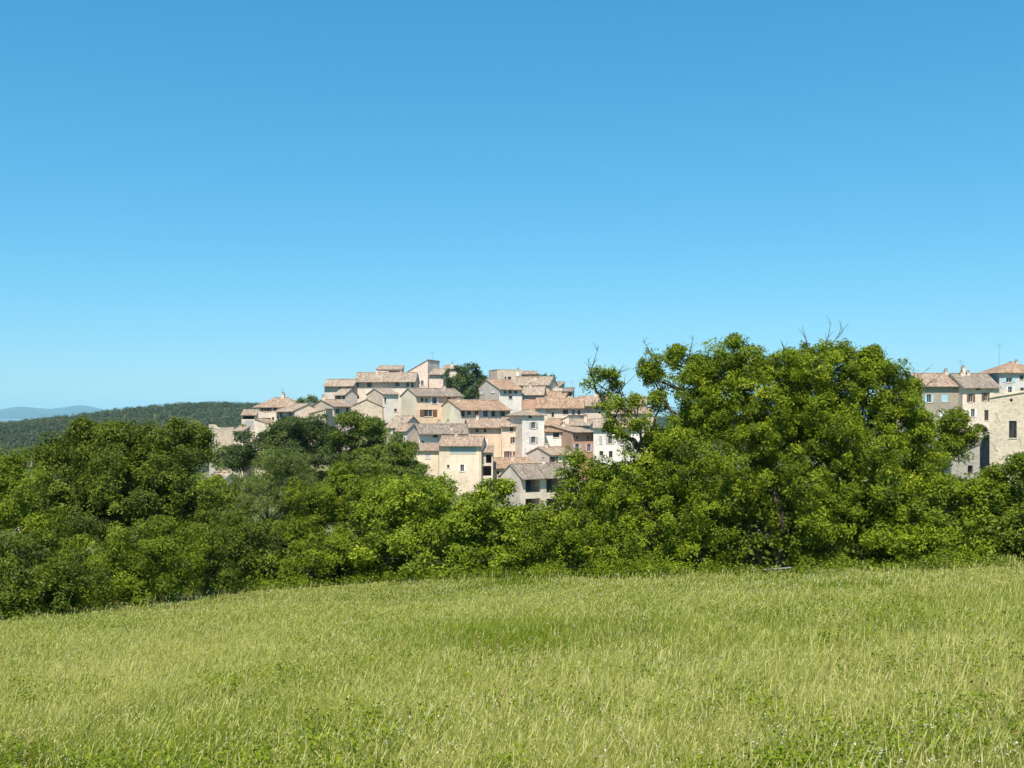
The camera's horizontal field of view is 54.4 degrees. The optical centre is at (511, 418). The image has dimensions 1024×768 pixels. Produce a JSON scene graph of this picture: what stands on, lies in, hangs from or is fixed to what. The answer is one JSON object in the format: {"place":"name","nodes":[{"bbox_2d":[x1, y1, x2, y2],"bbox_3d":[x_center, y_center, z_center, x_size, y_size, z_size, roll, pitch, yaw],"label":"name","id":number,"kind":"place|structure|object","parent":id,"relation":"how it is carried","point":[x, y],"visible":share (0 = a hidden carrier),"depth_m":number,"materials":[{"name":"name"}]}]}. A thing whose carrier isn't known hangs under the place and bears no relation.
{"place":"outdoors","nodes":[
{"label":"outdoors","id":0,"kind":"place"},
{"bbox_2d":[0,405,106,419],"bbox_3d":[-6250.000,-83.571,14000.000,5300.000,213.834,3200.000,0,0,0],"label":"mountains","id":1,"kind":"structure","parent":0,"point":[20,413],"depth_m":13251.04,"materials":[{"name":"blue"}]},
{"bbox_2d":[0,407,1023,767],"bbox_3d":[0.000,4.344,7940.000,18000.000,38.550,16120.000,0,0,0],"label":"ground","id":2,"kind":"structure","parent":0,"point":[466,631],"depth_m":16.92,"materials":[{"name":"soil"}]},
{"bbox_2d":[0,473,67,555],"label":"broadleaf tree","id":3,"kind":"object","parent":2,"relation":"on","point":[4,529],"visible":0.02,"depth_m":74.15,"materials":[{"name":"green plant"}]},
{"bbox_2d":[0,445,74,577],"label":"broadleaf tree","id":4,"kind":"object","parent":2,"relation":"on","point":[14,491],"visible":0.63,"depth_m":37.35,"materials":[{"name":"green plant"}]},
{"bbox_2d":[0,527,113,620],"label":"leafy shrub","id":5,"kind":"object","parent":2,"relation":"on","point":[41,583],"visible":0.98,"depth_m":31.42,"materials":[{"name":"green plant"}]},
{"bbox_2d":[0,415,229,560],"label":"broadleaf tree","id":6,"kind":"object","parent":2,"relation":"on","point":[110,469],"visible":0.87,"depth_m":45.56,"materials":[{"name":"green plant"}]},
{"bbox_2d":[47,515,203,607],"bbox_3d":[-13.617,5.149,34.952,5.629,3.584,3.978,0,0,0],"label":"leafy shrub","id":7,"kind":"object","parent":2,"relation":"on","point":[165,548],"visible":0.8,"depth_m":34.62,"materials":[{"name":"green plant"}]},
{"bbox_2d":[160,532,215,598],"bbox_3d":[-12.171,5.699,37.438,2.105,2.941,1.262,0,0,-26],"label":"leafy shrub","id":8,"kind":"object","parent":2,"relation":"on","point":[204,564],"visible":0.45,"depth_m":37.40,"materials":[{"name":"green plant"}]},
{"bbox_2d":[159,505,250,595],"bbox_3d":[-12.385,5.433,39.813,3.539,3.895,3.393,0,0,0],"label":"leafy shrub","id":9,"kind":"object","parent":2,"relation":"on","point":[213,540],"visible":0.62,"depth_m":39.59,"materials":[{"name":"green plant"}]},
{"bbox_2d":[186,471,229,492],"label":"broadleaf tree","id":10,"kind":"object","parent":2,"relation":"on","point":[216,481],"visible":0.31,"depth_m":109.34,"materials":[{"name":"green plant"}]},
{"bbox_2d":[207,441,228,470],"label":"olive tree","id":11,"kind":"object","parent":2,"relation":"on","point":[218,457],"visible":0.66,"depth_m":199.23,"materials":[{"name":"green plant"}]},
{"bbox_2d":[209,424,233,474],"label":"stone house","id":12,"kind":"structure","parent":2,"relation":"on","point":[225,435],"depth_m":215.94,"materials":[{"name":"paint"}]},
{"bbox_2d":[205,471,242,518],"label":"village house","id":13,"kind":"structure","parent":2,"relation":"on","point":[222,473],"depth_m":151.98,"materials":[{"name":"paint"}]},
{"bbox_2d":[232,426,250,479],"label":"village house","id":14,"kind":"structure","parent":2,"relation":"on","point":[237,429],"depth_m":209.92,"materials":[{"name":"paint"}]},
{"bbox_2d":[206,481,291,586],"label":"broadleaf tree","id":15,"kind":"object","parent":2,"relation":"on","point":[230,494],"visible":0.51,"depth_m":45.65,"materials":[{"name":"green plant"}]},
{"bbox_2d":[241,409,258,472],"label":"village house","id":16,"kind":"structure","parent":2,"relation":"on","point":[248,416],"depth_m":216.45,"materials":[{"name":"paint"}]},
{"bbox_2d":[245,421,253,428],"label":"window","id":17,"kind":"structure","parent":16,"relation":"in","point":[249,423],"depth_m":216.35,"materials":[{"name":"paint"}]},
{"bbox_2d":[208,444,327,578],"bbox_3d":[-11.426,4.737,47.776,5.532,7.176,5.173,0,0,0],"label":"willow tree","id":18,"kind":"object","parent":2,"relation":"on","point":[273,467],"visible":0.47,"depth_m":47.57,"materials":[{"name":"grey plant"}]},
{"bbox_2d":[254,418,285,474],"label":"village house","id":19,"kind":"structure","parent":2,"relation":"on","point":[260,423],"depth_m":211.48,"materials":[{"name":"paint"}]},
{"bbox_2d":[252,390,295,420],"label":"village house","id":20,"kind":"structure","parent":2,"relation":"on","point":[267,408],"depth_m":229.92,"materials":[{"name":"paint"}]},
{"bbox_2d":[221,412,352,543],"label":"pine tree","id":21,"kind":"object","parent":2,"relation":"on","point":[306,430],"visible":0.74,"depth_m":90.84,"materials":[{"name":"green plant"}]},
{"bbox_2d":[273,403,313,457],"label":"village house","id":22,"kind":"structure","parent":2,"relation":"on","point":[301,410],"depth_m":224.35,"materials":[{"name":"paint"}]},
{"bbox_2d":[262,532,344,578],"bbox_3d":[-8.885,6.149,42.597,3.578,2.854,1.986,0,0,0],"label":"leafy shrub","id":23,"kind":"object","parent":2,"relation":"on","point":[312,555],"visible":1,"depth_m":42.42,"materials":[{"name":"green plant"}]},
{"bbox_2d":[295,394,318,404],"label":"broadleaf tree","id":24,"kind":"object","parent":2,"relation":"on","point":[310,400],"visible":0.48,"depth_m":231.47,"materials":[{"name":"green plant"}]},
{"bbox_2d":[308,408,332,466],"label":"village house","id":25,"kind":"structure","parent":2,"relation":"on","point":[329,411],"depth_m":211.10,"materials":[{"name":"stone"}]},
{"bbox_2d":[312,394,352,452],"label":"village house","id":26,"kind":"structure","parent":2,"relation":"on","point":[338,406],"depth_m":218.23,"materials":[{"name":"paint"}]},
{"bbox_2d":[264,458,409,582],"bbox_3d":[-7.943,4.961,46.293,6.827,6.222,5.724,0,0,0],"label":"broadleaf tree","id":27,"kind":"object","parent":2,"relation":"on","point":[332,508],"visible":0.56,"depth_m":45.86,"materials":[{"name":"green plant"}]},
{"bbox_2d":[323,379,357,398],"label":"village house","id":28,"kind":"structure","parent":2,"relation":"on","point":[332,387],"depth_m":249.04,"materials":[{"name":"paint"}]},
{"bbox_2d":[333,388,358,404],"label":"village house","id":29,"kind":"structure","parent":2,"relation":"on","point":[348,395],"depth_m":239.65,"materials":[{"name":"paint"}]},
{"bbox_2d":[351,398,384,434],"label":"village house","id":30,"kind":"structure","parent":2,"relation":"on","point":[369,408],"depth_m":229.46,"materials":[{"name":"stone"}]},
{"bbox_2d":[319,409,435,499],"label":"pine tree","id":31,"kind":"object","parent":2,"relation":"on","point":[389,457],"visible":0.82,"depth_m":89.08,"materials":[{"name":"green plant"}]},
{"bbox_2d":[366,388,399,422],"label":"village house","id":32,"kind":"structure","parent":2,"relation":"on","point":[387,398],"depth_m":241.49,"materials":[{"name":"paint"}]},
{"bbox_2d":[355,369,419,414],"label":"village house","id":33,"kind":"structure","parent":2,"relation":"on","point":[400,383],"depth_m":250.00,"materials":[{"name":"stone"}]},
{"bbox_2d":[375,365,404,371],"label":"village house","id":34,"kind":"structure","parent":2,"relation":"on","point":[390,368],"depth_m":264.94,"materials":[{"name":"paint"}]},
{"bbox_2d":[385,415,419,444],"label":"village house","id":35,"kind":"structure","parent":2,"relation":"on","point":[394,423],"depth_m":215.00,"materials":[{"name":"tile"}]},
{"bbox_2d":[394,423,416,442],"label":"village house","id":36,"kind":"structure","parent":2,"relation":"on","point":[409,430],"depth_m":207.43,"materials":[{"name":"paint"}]},
{"bbox_2d":[334,472,491,582],"bbox_3d":[-4.143,4.921,43.997,7.146,5.085,5.146,0,0,25],"label":"walnut tree","id":37,"kind":"object","parent":2,"relation":"on","point":[397,499],"visible":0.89,"depth_m":43.34,"materials":[{"name":"green plant"}]},
{"bbox_2d":[407,352,439,387],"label":"village house","id":38,"kind":"structure","parent":2,"relation":"on","point":[424,369],"depth_m":262.72,"materials":[{"name":"paint"}]},
{"bbox_2d":[416,443,438,478],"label":"village house","id":39,"kind":"structure","parent":2,"relation":"on","point":[428,453],"depth_m":193.50,"materials":[{"name":"paint"}]},
{"bbox_2d":[399,381,464,422],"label":"village house","id":40,"kind":"structure","parent":2,"relation":"on","point":[422,405],"depth_m":228.49,"materials":[{"name":"paint"}]},
{"bbox_2d":[420,410,436,416],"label":"window","id":41,"kind":"structure","parent":40,"relation":"in","point":[423,413],"depth_m":227.62,"materials":[{"name":"paint"}]},
{"bbox_2d":[0,401,866,480],"bbox_3d":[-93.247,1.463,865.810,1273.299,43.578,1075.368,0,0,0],"label":"wood","id":42,"kind":"object","parent":2,"relation":"on","point":[12,436],"visible":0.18,"depth_m":860.48,"materials":[{"name":"green plant"}]},
{"bbox_2d":[428,368,447,387],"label":"village house","id":43,"kind":"structure","parent":2,"relation":"on","point":[436,375],"depth_m":257.44,"materials":[{"name":"paint"}]},
{"bbox_2d":[415,419,467,442],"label":"village house","id":44,"kind":"structure","parent":2,"relation":"on","point":[430,432],"depth_m":208.02,"materials":[{"name":"tile"}]},
{"bbox_2d":[443,368,451,387],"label":"cypress tree","id":45,"kind":"object","parent":2,"relation":"on","point":[447,382],"visible":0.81,"depth_m":249.44,"materials":[{"name":"green plant"}]},
{"bbox_2d":[443,362,456,387],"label":"village house","id":46,"kind":"structure","parent":2,"relation":"on","point":[451,367],"depth_m":270.00,"materials":[{"name":"paint"}]},
{"bbox_2d":[227,553,678,592],"bbox_3d":[-2.420,6.013,39.349,18.752,2.593,4.495,0,0,21],"label":"nettle patch","id":47,"kind":"object","parent":2,"relation":"on","point":[635,570],"visible":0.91,"depth_m":37.12,"materials":[{"name":"green plant"}]},
{"bbox_2d":[417,491,495,543],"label":"broadleaf tree","id":48,"kind":"object","parent":2,"relation":"on","point":[463,494],"visible":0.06,"depth_m":98.59,"materials":[{"name":"green plant"}]},
{"bbox_2d":[438,432,486,494],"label":"village house","id":49,"kind":"structure","parent":2,"relation":"on","point":[460,459],"depth_m":189.32,"materials":[{"name":"paint"}]},
{"bbox_2d":[458,465,465,471],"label":"window","id":50,"kind":"structure","parent":49,"relation":"in","point":[461,468],"depth_m":189.21,"materials":[{"name":"paint"}]},
{"bbox_2d":[450,447,476,453],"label":"window","id":51,"kind":"structure","parent":49,"relation":"in","point":[453,450],"depth_m":189.26,"materials":[{"name":"glass"}]},
{"bbox_2d":[449,361,488,399],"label":"stone pine","id":52,"kind":"object","parent":2,"relation":"on","point":[464,383],"visible":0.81,"depth_m":250.46,"materials":[{"name":"green plant"}]},
{"bbox_2d":[441,394,512,439],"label":"village house","id":53,"kind":"structure","parent":2,"relation":"on","point":[457,410],"depth_m":225.34,"materials":[{"name":"paint"}]},
{"bbox_2d":[465,414,501,456],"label":"village house","id":54,"kind":"structure","parent":2,"relation":"on","point":[489,429],"depth_m":207.81,"materials":[{"name":"paint"}]},
{"bbox_2d":[482,445,493,488],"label":"village house","id":55,"kind":"structure","parent":2,"relation":"on","point":[487,456],"depth_m":191.68,"materials":[{"name":"paint"}]},
{"bbox_2d":[440,477,544,576],"bbox_3d":[-0.865,4.853,43.147,4.607,4.783,3.650,0,0,0],"label":"fig tree","id":56,"kind":"object","parent":2,"relation":"on","point":[505,521],"visible":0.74,"depth_m":42.93,"materials":[{"name":"green plant"}]},
{"bbox_2d":[475,373,523,413],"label":"village house","id":57,"kind":"structure","parent":2,"relation":"on","point":[507,392],"depth_m":242.53,"materials":[{"name":"paint"}]},
{"bbox_2d":[488,368,520,380],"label":"village house","id":58,"kind":"structure","parent":2,"relation":"on","point":[510,374],"depth_m":260.30,"materials":[{"name":"stone"}]},
{"bbox_2d":[501,417,515,456],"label":"village house","id":59,"kind":"structure","parent":2,"relation":"on","point":[508,437],"depth_m":206.50,"materials":[{"name":"paint"}]},
{"bbox_2d":[0,554,1023,767],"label":"meadow grass","id":60,"kind":"structure","parent":2,"relation":"on","point":[548,639],"depth_m":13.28,"materials":[{"name":"green plant"}]},
{"bbox_2d":[0,565,1023,767],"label":"meadow weeds","id":61,"kind":"object","parent":2,"relation":"on","point":[787,763],"visible":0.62,"depth_m":9.02,"materials":[{"name":"green plant"}]},
{"bbox_2d":[0,462,1023,611],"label":"thicket interior","id":62,"kind":"object","parent":2,"relation":"on","point":[347,568],"visible":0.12,"depth_m":37.89,"materials":[{"name":"green plant"}]},
{"bbox_2d":[0,548,1023,619],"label":"bramble undergrowth","id":63,"kind":"object","parent":2,"relation":"on","point":[932,562],"visible":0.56,"depth_m":34.43,"materials":[{"name":"green plant"}]},
{"bbox_2d":[0,563,1023,766],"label":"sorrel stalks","id":64,"kind":"object","parent":2,"relation":"on","point":[310,708],"visible":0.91,"depth_m":13.90,"materials":[{"name":"green plant"}]},
{"bbox_2d":[493,454,534,478],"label":"village house","id":65,"kind":"structure","parent":2,"relation":"on","point":[500,465],"depth_m":198.88,"materials":[{"name":"paint"}]},
{"bbox_2d":[24,564,1018,767],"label":"meadow flowers","id":66,"kind":"object","parent":2,"relation":"on","point":[636,685],"visible":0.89,"depth_m":8.43,"materials":[{"name":"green plant"}]},
{"bbox_2d":[506,409,547,456],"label":"village house","id":67,"kind":"structure","parent":2,"relation":"on","point":[529,429],"depth_m":204.11,"materials":[{"name":"paint"}]},
{"bbox_2d":[529,422,537,428],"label":"window","id":68,"kind":"structure","parent":67,"relation":"in","point":[531,424],"depth_m":204.04,"materials":[{"name":"paint"}]},
{"bbox_2d":[529,437,537,443],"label":"window","id":69,"kind":"structure","parent":67,"relation":"in","point":[531,439],"depth_m":204.04,"materials":[{"name":"paint"}]},
{"bbox_2d":[521,371,536,376],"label":"village house","id":70,"kind":"structure","parent":2,"relation":"on","point":[526,373],"depth_m":266.45,"materials":[{"name":"paint"}]},
{"bbox_2d":[522,383,546,410],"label":"village house","id":71,"kind":"structure","parent":2,"relation":"on","point":[530,393],"depth_m":243.49,"materials":[{"name":"paint"}]},
{"bbox_2d":[512,375,557,391],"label":"village house","id":72,"kind":"structure","parent":2,"relation":"on","point":[549,382],"depth_m":257.05,"materials":[{"name":"stone"}]},
{"bbox_2d":[498,457,574,510],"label":"village house","id":73,"kind":"structure","parent":2,"relation":"on","point":[536,482],"depth_m":182.02,"materials":[{"name":"paint"}]},
{"bbox_2d":[525,438,573,467],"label":"village house","id":74,"kind":"structure","parent":2,"relation":"on","point":[546,452],"depth_m":197.98,"materials":[{"name":"paint"}]},
{"bbox_2d":[544,418,562,442],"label":"village house","id":75,"kind":"structure","parent":2,"relation":"on","point":[556,421],"depth_m":213.72,"materials":[{"name":"tile"}]},
{"bbox_2d":[544,422,565,445],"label":"village house","id":76,"kind":"structure","parent":2,"relation":"on","point":[550,433],"depth_m":208.60,"materials":[{"name":"paint"}]},
{"bbox_2d":[498,445,617,574],"bbox_3d":[2.044,3.986,41.644,5.309,5.819,3.351,0,0,0],"label":"walnut tree","id":77,"kind":"object","parent":2,"relation":"on","point":[543,521],"visible":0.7,"depth_m":41.55,"materials":[{"name":"green plant"}]},
{"bbox_2d":[546,390,570,397],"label":"village house","id":78,"kind":"structure","parent":2,"relation":"on","point":[555,393],"depth_m":250.10,"materials":[{"name":"tile"}]},
{"bbox_2d":[534,395,584,422],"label":"village house","id":79,"kind":"structure","parent":2,"relation":"on","point":[557,407],"depth_m":223.85,"materials":[{"name":"tile"}]},
{"bbox_2d":[562,381,574,397],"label":"village house","id":80,"kind":"structure","parent":2,"relation":"on","point":[570,389],"depth_m":252.90,"materials":[{"name":"paint"}]},
{"bbox_2d":[550,424,592,480],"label":"village house","id":81,"kind":"structure","parent":2,"relation":"on","point":[575,437],"depth_m":206.86,"materials":[{"name":"paint"}]},
{"bbox_2d":[560,415,584,423],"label":"village house","id":82,"kind":"structure","parent":2,"relation":"on","point":[568,419],"depth_m":215.09,"materials":[{"name":"paint"}]},
{"bbox_2d":[569,414,592,430],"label":"village house","id":83,"kind":"structure","parent":2,"relation":"on","point":[586,423],"depth_m":214.10,"materials":[{"name":"tile"}]},
{"bbox_2d":[578,392,609,418],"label":"village house","id":84,"kind":"structure","parent":2,"relation":"on","point":[589,411],"depth_m":236.99,"materials":[{"name":"paint"}]},
{"bbox_2d":[578,471,637,511],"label":"broadleaf tree","id":85,"kind":"object","parent":2,"relation":"on","point":[611,491],"visible":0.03,"depth_m":119.52,"materials":[{"name":"green plant"}]},
{"bbox_2d":[593,418,641,483],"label":"village house","id":86,"kind":"structure","parent":2,"relation":"on","point":[606,446],"depth_m":201.80,"materials":[{"name":"paint"}]},
{"bbox_2d":[606,436,613,444],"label":"window","id":87,"kind":"structure","parent":86,"relation":"in","point":[610,441],"depth_m":201.66,"materials":[{"name":"paint"}]},
{"bbox_2d":[611,406,653,451],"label":"village house","id":88,"kind":"structure","parent":2,"relation":"on","point":[639,411],"depth_m":224.47,"materials":[{"name":"stone"}]},
{"bbox_2d":[563,341,703,573],"bbox_3d":[4.777,1.706,38.204,5.701,9.364,5.058,0,0,0],"label":"walnut tree","id":89,"kind":"object","parent":2,"relation":"on","point":[638,468],"visible":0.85,"depth_m":38.09,"materials":[{"name":"green plant"}]},
{"bbox_2d":[628,332,840,572],"bbox_3d":[8.942,1.399,39.360,8.906,9.674,6.894,0,0,0],"label":"walnut tree","id":90,"kind":"object","parent":2,"relation":"on","point":[710,380],"visible":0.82,"depth_m":38.03,"materials":[{"name":"green plant"}]},
{"bbox_2d":[760,317,954,568],"bbox_3d":[13.221,0.991,37.822,7.690,9.942,5.865,0,0,0],"label":"walnut tree","id":91,"kind":"object","parent":2,"relation":"on","point":[867,369],"visible":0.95,"depth_m":37.01,"materials":[{"name":"green plant"}]},
{"bbox_2d":[904,368,959,454],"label":"village house","id":92,"kind":"structure","parent":2,"relation":"on","point":[942,391],"depth_m":205.00,"materials":[{"name":"paint"}]},
{"bbox_2d":[925,394,933,402],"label":"window","id":93,"kind":"structure","parent":92,"relation":"in","point":[929,398],"depth_m":204.94,"materials":[{"name":"paint"}]},
{"bbox_2d":[859,470,1020,566],"bbox_3d":[15.568,3.756,36.178,6.223,3.788,4.263,0,0,8],"label":"leafy shrub","id":94,"kind":"object","parent":2,"relation":"on","point":[940,490],"visible":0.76,"depth_m":35.44,"materials":[{"name":"green plant"}]},
{"bbox_2d":[901,406,985,512],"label":"broadleaf tree","id":95,"kind":"object","parent":2,"relation":"on","point":[953,423],"visible":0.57,"depth_m":45.63,"materials":[{"name":"green plant"}]},
{"bbox_2d":[928,473,976,516],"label":"broadleaf tree","id":96,"kind":"object","parent":2,"relation":"on","point":[953,477],"visible":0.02,"depth_m":99.52,"materials":[{"name":"green plant"}]},
{"bbox_2d":[939,442,980,514],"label":"house","id":97,"kind":"structure","parent":2,"relation":"on","point":[971,467],"depth_m":148.50,"materials":[{"name":"stone"}]},
{"bbox_2d":[948,365,1001,436],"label":"village house","id":98,"kind":"structure","parent":2,"relation":"on","point":[975,390],"depth_m":203.00,"materials":[{"name":"paint"}]},
{"bbox_2d":[967,394,974,401],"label":"window","id":99,"kind":"structure","parent":98,"relation":"in","point":[970,397],"depth_m":203.05,"materials":[{"name":"paint"}]},
{"bbox_2d":[969,409,976,416],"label":"window","id":100,"kind":"structure","parent":98,"relation":"in","point":[971,411],"depth_m":202.95,"materials":[{"name":"paint"}]},
{"bbox_2d":[982,393,989,401],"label":"window","id":101,"kind":"structure","parent":98,"relation":"in","point":[984,395],"depth_m":202.95,"materials":[{"name":"paint"}]},
{"bbox_2d":[973,423,989,469],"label":"leafy shrub","id":102,"kind":"object","parent":2,"relation":"on","point":[986,430],"visible":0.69,"depth_m":159.87,"materials":[{"name":"green plant"}]},
{"bbox_2d":[974,437,989,474],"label":"village house","id":103,"kind":"structure","parent":2,"relation":"on","point":[985,454],"depth_m":163.00,"materials":[{"name":"paint"}]},
{"bbox_2d":[965,451,1023,559],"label":"leafy shrub","id":104,"kind":"object","parent":2,"relation":"on","point":[997,486],"visible":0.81,"depth_m":35.73,"materials":[{"name":"green plant"}]},
{"bbox_2d":[978,344,1023,394],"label":"village house","id":105,"kind":"structure","parent":2,"relation":"on","point":[1009,376],"depth_m":206.12,"materials":[{"name":"paint"}]},
{"bbox_2d":[1003,378,1014,382],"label":"window","id":106,"kind":"structure","parent":105,"relation":"in","point":[1008,380],"depth_m":205.94,"materials":[{"name":"paint"}]},
{"bbox_2d":[989,389,1023,486],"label":"stone house","id":107,"kind":"structure","parent":2,"relation":"on","point":[1007,423],"depth_m":153.35,"materials":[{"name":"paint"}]},
{"bbox_2d":[1008,421,1016,438],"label":"window","id":108,"kind":"structure","parent":107,"relation":"in","point":[1012,424],"depth_m":153.08,"materials":[{"name":"paint"}]},
{"bbox_2d":[0,0,1023,419],"label":"sky","id":109,"kind":"structure","parent":0,"point":[250,201],"materials":[{"name":"blue"}]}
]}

